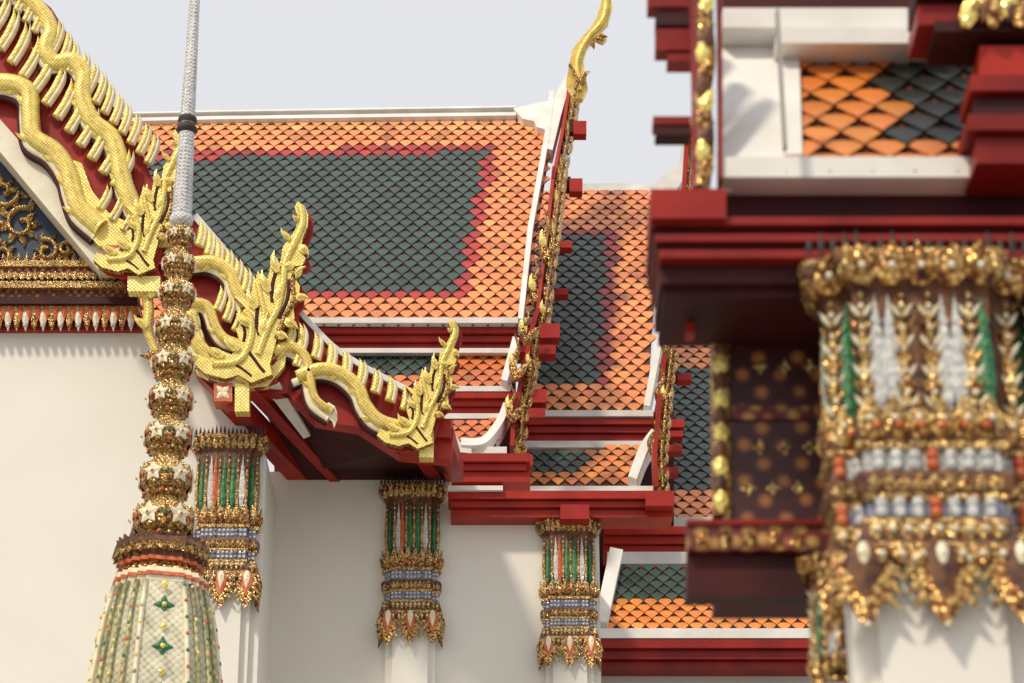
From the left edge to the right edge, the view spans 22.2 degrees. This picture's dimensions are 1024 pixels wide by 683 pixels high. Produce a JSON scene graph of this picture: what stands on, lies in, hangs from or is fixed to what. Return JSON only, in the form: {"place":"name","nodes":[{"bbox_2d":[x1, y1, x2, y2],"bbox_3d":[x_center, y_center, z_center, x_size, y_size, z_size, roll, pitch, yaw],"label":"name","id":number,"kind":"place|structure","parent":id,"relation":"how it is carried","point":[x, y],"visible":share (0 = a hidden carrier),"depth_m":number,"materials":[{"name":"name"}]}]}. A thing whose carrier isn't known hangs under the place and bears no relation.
{"place":"outdoors","nodes":[
{"label":"outdoors","id":0,"kind":"place"},
{"bbox_2d":[0,0,603,682],"bbox_3d":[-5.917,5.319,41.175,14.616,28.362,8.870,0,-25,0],"label":"gabled temple hall","id":1,"kind":"structure","parent":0,"point":[342,548],"depth_m":39.66,"materials":[{"name":"white concrete"}]},
{"bbox_2d":[121,0,612,490],"bbox_3d":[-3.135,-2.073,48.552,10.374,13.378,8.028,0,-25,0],"label":"tiled roof hall","id":2,"kind":"structure","parent":1,"relation":"on","point":[426,220],"depth_m":48.60,"materials":[{"name":"tile"}]},
{"bbox_2d":[448,138,691,568],"bbox_3d":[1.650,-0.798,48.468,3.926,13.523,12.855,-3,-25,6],"label":"tiled hall","id":3,"kind":"structure","parent":1,"relation":"on","point":[603,448],"depth_m":47.12,"materials":[{"name":"tile"}]},
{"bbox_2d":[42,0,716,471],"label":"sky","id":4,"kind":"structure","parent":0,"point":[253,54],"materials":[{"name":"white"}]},
{"bbox_2d":[646,0,1023,682],"bbox_3d":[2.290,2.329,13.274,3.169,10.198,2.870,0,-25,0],"label":"temple hall","id":5,"kind":"structure","parent":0,"point":[834,268],"depth_m":13.36,"materials":[{"name":"tile"}]},
{"label":"ground","id":6,"kind":"structure","parent":0,"visible":0},
{"bbox_2d":[86,0,222,682],"bbox_3d":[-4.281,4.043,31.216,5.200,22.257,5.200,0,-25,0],"label":"mosaic chedi","id":7,"kind":"structure","parent":6,"relation":"on","point":[157,624],"depth_m":31.70,"materials":[{"name":"gold metal"}]},
{"bbox_2d":[600,347,810,682],"bbox_3d":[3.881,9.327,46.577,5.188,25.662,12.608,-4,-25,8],"label":"tiled hall","id":8,"kind":"structure","parent":6,"relation":"on","point":[654,628],"depth_m":42.72,"materials":[{"name":"tile"}]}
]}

